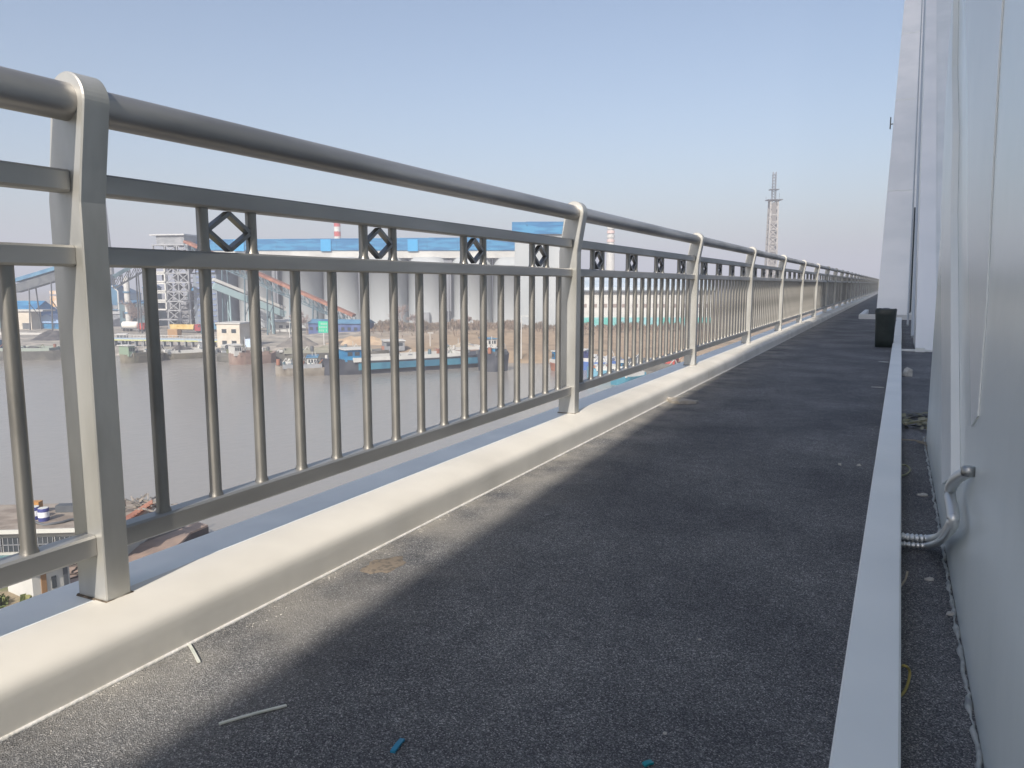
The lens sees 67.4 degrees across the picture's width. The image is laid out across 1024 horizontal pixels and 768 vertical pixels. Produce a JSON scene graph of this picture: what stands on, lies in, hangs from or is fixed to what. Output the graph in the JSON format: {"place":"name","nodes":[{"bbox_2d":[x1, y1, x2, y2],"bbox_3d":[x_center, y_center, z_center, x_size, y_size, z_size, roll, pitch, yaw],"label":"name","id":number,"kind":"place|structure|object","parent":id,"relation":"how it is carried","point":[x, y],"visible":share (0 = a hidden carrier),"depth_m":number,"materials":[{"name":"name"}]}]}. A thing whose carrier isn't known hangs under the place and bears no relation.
{"place":"outdoors","nodes":[
{"label":"outdoors","id":0,"kind":"place"},
{"bbox_2d":[0,587,19,606],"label":"bank","id":1,"kind":"structure","parent":0,"point":[14,598],"depth_m":44.33,"materials":[{"name":"soil"}]},
{"bbox_2d":[8,566,69,596],"bbox_3d":[-27.748,11.219,44.996,3.600,2.500,2.648,5,9,33],"label":"bank hut","id":2,"kind":"object","parent":1,"relation":"on","point":[44,583],"visible":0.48,"depth_m":44.11,"materials":[{"name":"white"}]},
{"bbox_2d":[40,574,47,593],"bbox_3d":[-26.698,11.721,43.856,0.056,1.800,0.287,5,9,33],"label":"door","id":3,"kind":"structure","parent":2,"relation":"in","point":[43,577],"depth_m":43.78,"materials":[{"name":"brown"}]},
{"bbox_2d":[51,575,56,587],"bbox_3d":[-26.397,11.413,44.283,0.056,0.700,0.246,5,9,33],"label":"window","id":4,"kind":"structure","parent":2,"relation":"in","point":[54,581],"depth_m":44.26,"materials":[{"name":"grey"}]},
{"bbox_2d":[63,567,68,585],"bbox_3d":[-26.040,11.590,44.860,0.056,1.800,0.246,5,9,33],"label":"window","id":5,"kind":"structure","parent":2,"relation":"in","point":[65,570],"depth_m":44.79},
{"bbox_2d":[0,593,31,608],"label":"bank grass","id":6,"kind":"structure","parent":0,"point":[4,600],"depth_m":43.44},
{"bbox_2d":[111,285,123,310],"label":"hopper tower","id":7,"kind":"structure","parent":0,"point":[117,294],"depth_m":342.99,"materials":[{"name":"grey metal"}]},
{"bbox_2d":[0,355,654,532],"bbox_3d":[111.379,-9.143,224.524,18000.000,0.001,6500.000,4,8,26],"label":"river","id":8,"kind":"structure","parent":0,"point":[185,425],"depth_m":111.63,"materials":[{"name":"grey liquid"}]},
{"bbox_2d":[0,339,60,359],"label":"cargo barge","id":9,"kind":"object","parent":8,"relation":"on","point":[43,352],"visible":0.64,"depth_m":201.91,"materials":[{"name":"grey"}]},
{"bbox_2d":[0,501,186,566],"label":"house boat","id":10,"kind":"object","parent":8,"relation":"on","point":[9,539],"visible":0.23,"depth_m":52.27,"materials":[{"name":"grey"}]},
{"bbox_2d":[34,505,39,519],"bbox_3d":[-33.528,9.037,53.905,0.720,0.922,0.720,4,8,26],"label":"oil drum","id":11,"kind":"object","parent":10,"relation":"on","point":[36,507],"visible":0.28,"depth_m":53.71,"materials":[{"name":"blue"}]},
{"bbox_2d":[34,500,42,506],"bbox_3d":[-34.328,8.878,55.203,0.900,0.900,0.600,-1,7,-5],"label":"crate","id":12,"kind":"object","parent":10,"relation":"on","point":[39,502],"visible":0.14,"depth_m":55.18,"materials":[{"name":"brown"}]},
{"bbox_2d":[37,506,49,521],"bbox_3d":[-32.681,9.079,53.581,0.720,0.922,0.720,4,8,26],"label":"oil drum","id":13,"kind":"object","parent":10,"relation":"on","point":[43,514],"visible":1,"depth_m":53.33,"materials":[{"name":"blue"}]},
{"bbox_2d":[35,518,73,525],"bbox_3d":[-32.045,9.552,53.010,3.816,0.242,1.118,-2,8,-15],"label":"mooring rope","id":14,"kind":"object","parent":10,"relation":"on","point":[54,523],"visible":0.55,"depth_m":52.77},
{"bbox_2d":[55,503,72,512],"bbox_3d":[-31.314,8.984,55.939,3.400,0.500,0.700,-1,7,-5],"label":"tool chest","id":15,"kind":"object","parent":10,"relation":"on","point":[63,507],"visible":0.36,"depth_m":55.52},
{"bbox_2d":[126,500,154,519],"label":"gangway ramp","id":16,"kind":"structure","parent":10,"relation":"on","point":[136,512],"depth_m":54.21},
{"bbox_2d":[125,493,177,511],"bbox_3d":[-25.591,8.748,56.033,6.395,1.234,4.215,2,8,15],"label":"scrap heap","id":17,"kind":"object","parent":10,"relation":"on","point":[140,499],"visible":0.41,"depth_m":56.59,"materials":[{"name":"metal"}]},
{"bbox_2d":[115,333,128,344],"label":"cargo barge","id":18,"kind":"object","parent":8,"relation":"on","point":[121,335],"visible":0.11,"depth_m":234.32,"materials":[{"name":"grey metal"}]},
{"bbox_2d":[69,522,208,582],"bbox_3d":[-27.948,12.947,51.854,7.530,1.898,18.372,6,9,38],"label":"deck barge","id":19,"kind":"object","parent":8,"relation":"on","point":[182,535],"visible":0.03,"depth_m":56.19,"materials":[{"name":"brown metal"}]},
{"bbox_2d":[117,340,167,363],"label":"cargo barge","id":20,"kind":"object","parent":8,"relation":"on","point":[128,354],"visible":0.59,"depth_m":194.55,"materials":[{"name":"grey"}]},
{"bbox_2d":[163,341,215,359],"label":"cargo barge","id":21,"kind":"object","parent":8,"relation":"on","point":[178,351],"visible":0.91,"depth_m":205.95,"materials":[{"name":"grey metal"}]},
{"bbox_2d":[215,340,246,361],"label":"cargo barge","id":22,"kind":"object","parent":8,"relation":"on","point":[222,356],"visible":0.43,"depth_m":197.54,"materials":[{"name":"grey"}]},
{"bbox_2d":[226,337,275,364],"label":"cargo barge","id":23,"kind":"object","parent":8,"relation":"on","point":[237,355],"visible":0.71,"depth_m":191.58,"materials":[{"name":"grey"}]},
{"bbox_2d":[275,351,324,375],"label":"work boat","id":24,"kind":"object","parent":8,"relation":"on","point":[312,365],"visible":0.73,"depth_m":168.23,"materials":[{"name":"grey metal"}]},
{"bbox_2d":[276,339,405,359],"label":"cargo barge","id":25,"kind":"object","parent":8,"relation":"on","point":[322,351],"visible":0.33,"depth_m":205.99,"materials":[{"name":"grey"}]},
{"bbox_2d":[321,346,477,375],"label":"cargo barge","id":26,"kind":"object","parent":8,"relation":"on","point":[350,361],"visible":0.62,"depth_m":174.48,"materials":[{"name":"blue"}]},
{"bbox_2d":[434,337,496,350],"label":"cargo barge","id":27,"kind":"object","parent":8,"relation":"on","point":[471,347],"visible":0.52,"depth_m":208.80,"materials":[{"name":"grey"}]},
{"bbox_2d":[476,336,508,371],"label":"pusher boat","id":28,"kind":"object","parent":8,"relation":"on","point":[492,358],"visible":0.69,"depth_m":175.56,"materials":[{"name":"grey"}]},
{"bbox_2d":[549,350,554,370],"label":"boat","id":29,"kind":"object","parent":8,"relation":"on","point":[552,363],"visible":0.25,"depth_m":178.09,"materials":[{"name":"red"}]},
{"bbox_2d":[583,348,623,369],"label":"cargo barge","id":30,"kind":"object","parent":8,"relation":"on","point":[585,359],"visible":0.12,"depth_m":178.95,"materials":[{"name":"blue"}]},
{"bbox_2d":[587,357,630,377],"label":"cargo barge","id":31,"kind":"object","parent":8,"relation":"on","point":[595,371],"visible":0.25,"depth_m":161.92,"materials":[{"name":"white"}]},
{"bbox_2d":[611,358,645,384],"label":"skiff","id":32,"kind":"object","parent":8,"relation":"on","point":[627,378],"visible":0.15,"depth_m":152.93,"materials":[{"name":"teal"}]},
{"bbox_2d":[628,353,682,370],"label":"cargo barge","id":33,"kind":"object","parent":8,"relation":"on","point":[664,365],"visible":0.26,"depth_m":176.29,"materials":[{"name":"red paint"}]},
{"bbox_2d":[0,285,860,362],"bbox_3d":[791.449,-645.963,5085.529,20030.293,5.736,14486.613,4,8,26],"label":"bank","id":34,"kind":"structure","parent":0,"point":[271,340],"depth_m":238.48,"materials":[{"name":"concrete"}]},
{"bbox_2d":[0,332,40,334],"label":"retaining wall","id":35,"kind":"structure","parent":34,"relation":"on","point":[26,333],"depth_m":269.25,"materials":[{"name":"concrete"}]},
{"bbox_2d":[0,301,57,327],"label":"industrial shed","id":36,"kind":"structure","parent":34,"relation":"on","point":[33,304],"depth_m":305.85,"materials":[{"name":"blue"}]},
{"bbox_2d":[15,266,56,329],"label":"conveyor gallery","id":37,"kind":"object","parent":34,"relation":"on","point":[35,280],"visible":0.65,"depth_m":286.78,"materials":[{"name":"metal"}]},
{"bbox_2d":[18,309,55,328],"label":"gatehouse","id":38,"kind":"object","parent":34,"relation":"on","point":[23,315],"visible":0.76,"depth_m":294.49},
{"bbox_2d":[22,323,28,328],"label":"door","id":39,"kind":"structure","parent":38,"relation":"in","point":[25,325],"depth_m":294.35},
{"bbox_2d":[31,330,59,340],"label":"coal pile","id":40,"kind":"object","parent":34,"relation":"on","point":[49,335],"visible":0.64,"depth_m":250.22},
{"bbox_2d":[41,313,58,328],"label":"industrial shed","id":41,"kind":"structure","parent":34,"relation":"on","point":[46,320],"depth_m":298.00,"materials":[{"name":"blue"}]},
{"bbox_2d":[49,274,113,306],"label":"plant block","id":42,"kind":"structure","parent":34,"relation":"on","point":[54,299],"depth_m":337.68,"materials":[{"name":"grey metal"}]},
{"bbox_2d":[106,206,116,279],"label":"plant stack","id":43,"kind":"object","parent":34,"relation":"on","point":[109,245],"visible":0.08,"depth_m":351.92,"materials":[{"name":"concrete"}]},
{"bbox_2d":[113,311,120,325],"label":"industrial shed","id":44,"kind":"structure","parent":34,"relation":"on","point":[116,318],"depth_m":316.61,"materials":[{"name":"grey metal"}]},
{"bbox_2d":[111,268,142,332],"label":"conveyor gallery","id":45,"kind":"object","parent":34,"relation":"on","point":[120,272],"visible":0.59,"depth_m":271.24,"materials":[{"name":"metal"}]},
{"bbox_2d":[123,276,131,320],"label":"plant silo","id":46,"kind":"object","parent":34,"relation":"on","point":[126,291],"visible":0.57,"depth_m":301.01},
{"bbox_2d":[116,299,143,320],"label":"bare tree","id":47,"kind":"object","parent":34,"relation":"on","point":[128,305],"visible":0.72,"depth_m":290.32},
{"bbox_2d":[121,321,145,331],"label":"tank truck","id":48,"kind":"object","parent":34,"relation":"on","point":[128,325],"visible":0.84,"depth_m":281.25,"materials":[{"name":"white"}]},
{"bbox_2d":[130,288,141,299],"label":"industrial shed","id":49,"kind":"structure","parent":34,"relation":"on","point":[133,295],"depth_m":491.58,"materials":[{"name":"grey"}]},
{"bbox_2d":[128,305,144,321],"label":"bare tree","id":50,"kind":"object","parent":34,"relation":"on","point":[135,311],"visible":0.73,"depth_m":289.26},
{"bbox_2d":[119,300,166,326],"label":"industrial shed","id":51,"kind":"structure","parent":34,"relation":"on","point":[162,314],"depth_m":306.64,"materials":[{"name":"grey"}]},
{"bbox_2d":[142,285,161,299],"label":"hopper tower","id":52,"kind":"structure","parent":34,"relation":"on","point":[159,294],"depth_m":331.43,"materials":[{"name":"grey metal"}]},
{"bbox_2d":[114,335,216,346],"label":"quay conveyor","id":53,"kind":"object","parent":34,"relation":"on","point":[164,340],"visible":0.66,"depth_m":225.71,"materials":[{"name":"white"}]},
{"bbox_2d":[149,234,196,328],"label":"preheater tower","id":54,"kind":"structure","parent":34,"relation":"on","point":[175,241],"depth_m":296.14,"materials":[{"name":"grey metal"}]},
{"bbox_2d":[167,329,181,336],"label":"container box","id":55,"kind":"object","parent":34,"relation":"on","point":[174,331],"visible":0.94,"depth_m":259.02,"materials":[{"name":"brown"}]},
{"bbox_2d":[169,324,200,332],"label":"tipper truck","id":56,"kind":"object","parent":34,"relation":"on","point":[192,327],"visible":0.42,"depth_m":274.26,"materials":[{"name":"yellow paint"}]},
{"bbox_2d":[193,269,239,323],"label":"process building","id":57,"kind":"structure","parent":34,"relation":"on","point":[217,300],"depth_m":296.21,"materials":[{"name":"grey"}]},
{"bbox_2d":[215,321,249,347],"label":"quay office","id":58,"kind":"structure","parent":34,"relation":"on","point":[237,332],"depth_m":220.58,"materials":[{"name":"grey"}]},
{"bbox_2d":[212,278,286,333],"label":"conveyor gallery","id":59,"kind":"object","parent":34,"relation":"on","point":[228,292],"visible":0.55,"depth_m":265.97,"materials":[{"name":"grey"}]},
{"bbox_2d":[238,270,281,327],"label":"storage silo","id":60,"kind":"object","parent":34,"relation":"on","point":[276,296],"visible":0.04,"depth_m":302.81,"materials":[{"name":"concrete"}]},
{"bbox_2d":[189,237,514,258],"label":"silo gallery","id":61,"kind":"object","parent":60,"relation":"on","point":[417,247],"visible":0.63,"depth_m":300.72,"materials":[{"name":"blue"}]},
{"bbox_2d":[183,240,355,334],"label":"conveyor gallery","id":62,"kind":"object","parent":34,"relation":"on","point":[303,293],"visible":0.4,"depth_m":264.11,"materials":[{"name":"metal"}]},
{"bbox_2d":[270,319,291,331],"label":"industrial shed","id":63,"kind":"structure","parent":34,"relation":"on","point":[281,325],"depth_m":280.57,"materials":[{"name":"grey"}]},
{"bbox_2d":[276,335,317,346],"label":"spoil heap","id":64,"kind":"object","parent":34,"relation":"on","point":[306,342],"visible":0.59,"depth_m":221.51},
{"bbox_2d":[280,271,323,327],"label":"storage silo","id":65,"kind":"object","parent":34,"relation":"on","point":[311,283],"visible":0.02,"depth_m":303.35,"materials":[{"name":"concrete"}]},
{"bbox_2d":[302,317,310,333],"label":"bare tree","id":66,"kind":"object","parent":34,"relation":"on","point":[304,321],"visible":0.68,"depth_m":256.48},
{"bbox_2d":[318,321,327,344],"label":"road sign","id":67,"kind":"object","parent":34,"relation":"on","point":[323,327],"visible":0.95,"depth_m":217.06,"materials":[{"name":"teal"}]},
{"bbox_2d":[334,223,340,238],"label":"striped chimney","id":68,"kind":"object","parent":34,"relation":"on","point":[337,231],"visible":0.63,"depth_m":513.74,"materials":[{"name":"red paint"}]},
{"bbox_2d":[323,257,359,318],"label":"storage silo","id":69,"kind":"object","parent":34,"relation":"on","point":[348,291],"visible":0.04,"depth_m":302.18,"materials":[{"name":"concrete"}]},
{"bbox_2d":[308,319,375,333],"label":"industrial shed","id":70,"kind":"structure","parent":34,"relation":"on","point":[349,325],"depth_m":256.41,"materials":[{"name":"blue"}]},
{"bbox_2d":[326,336,381,344],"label":"sand mound","id":71,"kind":"object","parent":34,"relation":"on","point":[352,340],"visible":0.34,"depth_m":224.39,"materials":[{"name":"sand"}]},
{"bbox_2d":[369,257,408,323],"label":"storage silo","id":72,"kind":"object","parent":34,"relation":"on","point":[379,295],"visible":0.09,"depth_m":302.64,"materials":[{"name":"concrete"}]},
{"bbox_2d":[388,304,408,328],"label":"bare tree","id":73,"kind":"object","parent":34,"relation":"on","point":[403,309],"visible":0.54,"depth_m":251.81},
{"bbox_2d":[406,313,415,330],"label":"bare tree","id":74,"kind":"object","parent":34,"relation":"on","point":[413,317],"visible":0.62,"depth_m":251.11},
{"bbox_2d":[408,257,452,322],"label":"storage silo","id":75,"kind":"object","parent":34,"relation":"on","point":[431,295],"visible":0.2,"depth_m":301.92,"materials":[{"name":"concrete"}]},
{"bbox_2d":[450,257,492,323],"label":"storage silo","id":76,"kind":"object","parent":34,"relation":"on","point":[474,297],"visible":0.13,"depth_m":302.95,"materials":[{"name":"concrete"}]},
{"bbox_2d":[493,257,514,322],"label":"storage silo","id":77,"kind":"object","parent":34,"relation":"on","point":[508,295],"visible":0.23,"depth_m":302.06,"materials":[{"name":"concrete"}]},
{"bbox_2d":[521,316,528,358],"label":"lamp post","id":78,"kind":"object","parent":34,"relation":"on","point":[521,336],"visible":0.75,"depth_m":197.62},
{"bbox_2d":[359,319,713,341],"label":"brushwood","id":79,"kind":"object","parent":34,"relation":"on","point":[508,324],"visible":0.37,"depth_m":258.76,"materials":[{"name":"plant"}]},
{"bbox_2d":[512,222,563,326],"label":"head house","id":80,"kind":"structure","parent":34,"relation":"on","point":[554,229],"depth_m":266.32,"materials":[{"name":"concrete"}]},
{"bbox_2d":[606,227,614,270],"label":"white chimney","id":81,"kind":"object","parent":34,"relation":"on","point":[610,261],"visible":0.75,"depth_m":465.66,"materials":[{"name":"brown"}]},
{"bbox_2d":[584,278,714,325],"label":"long factory","id":82,"kind":"structure","parent":34,"relation":"on","point":[586,304],"depth_m":269.93,"materials":[{"name":"brown"}]},
{"bbox_2d":[764,172,782,277],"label":"lattice mast","id":83,"kind":"object","parent":34,"relation":"on","point":[772,228],"visible":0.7,"depth_m":414.64,"materials":[{"name":"grey"}]},
{"bbox_2d":[0,0,904,284],"label":"sky","id":84,"kind":"structure","parent":0,"point":[680,115],"materials":[{"name":"blue"}]},
{"bbox_2d":[0,294,983,767],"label":"walkway","id":85,"kind":"structure","parent":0,"point":[740,584],"depth_m":1.81,"materials":[{"name":"asphalt"}]},
{"bbox_2d":[188,643,200,662],"bbox_3d":[-0.694,0.585,1.675,0.006,0.004,0.106,-5,9,-34],"label":"plastic strip","id":86,"kind":"object","parent":85,"relation":"on","point":[194,653],"visible":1,"depth_m":1.67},
{"bbox_2d":[219,704,286,724],"bbox_3d":[-0.482,0.616,1.433,0.122,0.004,0.006,-4,9,-30],"label":"plastic strip","id":87,"kind":"object","parent":85,"relation":"on","point":[251,714],"visible":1,"depth_m":1.43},
{"bbox_2d":[360,556,405,573],"bbox_3d":[-0.365,0.517,2.205,0.100,0.003,0.161,4,8,26],"label":"mud patch","id":88,"kind":"object","parent":85,"relation":"on","point":[386,565],"visible":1,"depth_m":2.19,"materials":[{"name":"soil"}]},
{"bbox_2d":[390,738,404,753],"bbox_3d":[-0.199,0.629,1.336,0.009,0.005,0.039,2,8,17],"label":"plastic scrap","id":89,"kind":"object","parent":85,"relation":"on","point":[397,745],"visible":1,"depth_m":1.33,"materials":[{"name":"blue"}]},
{"bbox_2d":[3,352,973,767],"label":"grit","id":90,"kind":"object","parent":85,"relation":"on","point":[547,582],"visible":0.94,"depth_m":1.82,"materials":[{"name":"stone"}]},
{"bbox_2d":[642,759,653,766],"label":"plastic scrap","id":91,"kind":"object","parent":85,"relation":"on","point":[646,763],"visible":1,"depth_m":1.28,"materials":[{"name":"teal"}]},
{"bbox_2d":[667,397,698,403],"bbox_3d":[1.148,0.108,5.221,0.220,0.032,0.164,5,9,32],"label":"mortar debris","id":92,"kind":"object","parent":85,"relation":"on","point":[675,400],"visible":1,"depth_m":5.16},
{"bbox_2d":[829,317,901,767],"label":"cable trough","id":93,"kind":"object","parent":85,"relation":"on","point":[867,731],"visible":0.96,"depth_m":1.67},
{"bbox_2d":[901,465,974,548],"bbox_3d":[1.125,0.338,2.011,0.131,0.396,0.670,2,8,16],"label":"flexible conduit","id":94,"kind":"object","parent":93,"relation":"attached to","point":[947,531],"visible":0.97,"depth_m":1.82,"materials":[{"name":"silver metal"}]},
{"bbox_2d":[859,309,911,319],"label":"foot kerb","id":95,"kind":"structure","parent":85,"relation":"on","point":[864,314],"depth_m":17.46,"materials":[{"name":"white"}]},
{"bbox_2d":[875,308,896,347],"bbox_3d":[4.745,-0.719,9.769,0.254,0.497,0.253,4,8,26],"label":"rubbish bin","id":96,"kind":"object","parent":85,"relation":"on","point":[885,319],"visible":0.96,"depth_m":9.67,"materials":[{"name":"plastic"}]},
{"bbox_2d":[877,0,923,314],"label":"arch rib","id":97,"kind":"object","parent":85,"relation":"on","point":[894,278],"visible":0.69,"depth_m":24.69,"materials":[{"name":"paint"}]},
{"bbox_2d":[901,571,907,585],"bbox_3d":[1.031,0.519,2.030,0.084,0.030,0.010,-7,10,-42],"label":"cable","id":98,"kind":"object","parent":85,"relation":"on","point":[904,580],"visible":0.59,"depth_m":2.04,"materials":[{"name":"beige plastic"}]},
{"bbox_2d":[901,664,910,696],"bbox_3d":[0.816,0.613,1.610,0.031,0.140,0.313,4,8,26],"label":"cable","id":99,"kind":"object","parent":85,"relation":"on","point":[908,680],"visible":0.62,"depth_m":1.52,"materials":[{"name":"yellow plastic"}]},
{"bbox_2d":[901,464,910,476],"bbox_3d":[1.644,0.360,3.230,0.154,0.038,0.044,-7,10,-44],"label":"cable","id":100,"kind":"object","parent":85,"relation":"on","point":[908,472],"visible":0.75,"depth_m":3.24,"materials":[{"name":"grey plastic"}]},
{"bbox_2d":[902,367,912,376],"bbox_3d":[3.440,-0.109,6.695,0.070,0.080,0.071,0,7,1],"label":"paper scrap","id":101,"kind":"object","parent":85,"relation":"on","point":[907,371],"visible":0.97,"depth_m":6.67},
{"bbox_2d":[901,437,926,449],"bbox_3d":[2.033,0.283,3.873,0.139,0.019,0.419,4,8,26],"label":"twig","id":102,"kind":"object","parent":85,"relation":"on","point":[921,442],"visible":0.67,"depth_m":3.84,"materials":[{"name":"brown"}]},
{"bbox_2d":[901,412,927,429],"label":"leaf litter","id":103,"kind":"object","parent":85,"relation":"on","point":[921,420],"visible":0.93,"depth_m":4.35,"materials":[{"name":"brown plant"}]},
{"bbox_2d":[901,0,951,351],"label":"arch rib","id":104,"kind":"object","parent":85,"relation":"on","point":[936,32],"visible":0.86,"depth_m":12.46,"materials":[{"name":"paint"}]},
{"bbox_2d":[924,577,933,580],"bbox_3d":[1.134,0.528,2.087,0.022,0.010,0.012,-1,7,-5],"label":"paper scrap","id":105,"kind":"object","parent":85,"relation":"on","point":[929,579],"visible":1,"depth_m":2.08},
{"bbox_2d":[946,611,954,615],"bbox_3d":[1.066,0.557,1.867,0.019,0.010,0.010,4,8,27],"label":"paper scrap","id":106,"kind":"object","parent":85,"relation":"on","point":[950,613],"visible":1,"depth_m":1.86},
{"bbox_2d":[922,0,1023,767],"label":"arch flank","id":107,"kind":"object","parent":85,"relation":"on","point":[976,409],"visible":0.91,"depth_m":1.62,"materials":[{"name":"paint"}]},
{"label":"bridge deck","id":108,"kind":"structure","parent":0,"visible":0},
{"bbox_2d":[0,292,877,741],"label":"bridge kerb","id":109,"kind":"structure","parent":108,"relation":"on","point":[62,648],"depth_m":2.04,"materials":[{"name":"beige paint"}]},
{"bbox_2d":[0,66,878,602],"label":"bridge railing","id":110,"kind":"object","parent":109,"relation":"on","point":[86,114],"visible":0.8,"depth_m":2.06,"materials":[{"name":"silver metal"}]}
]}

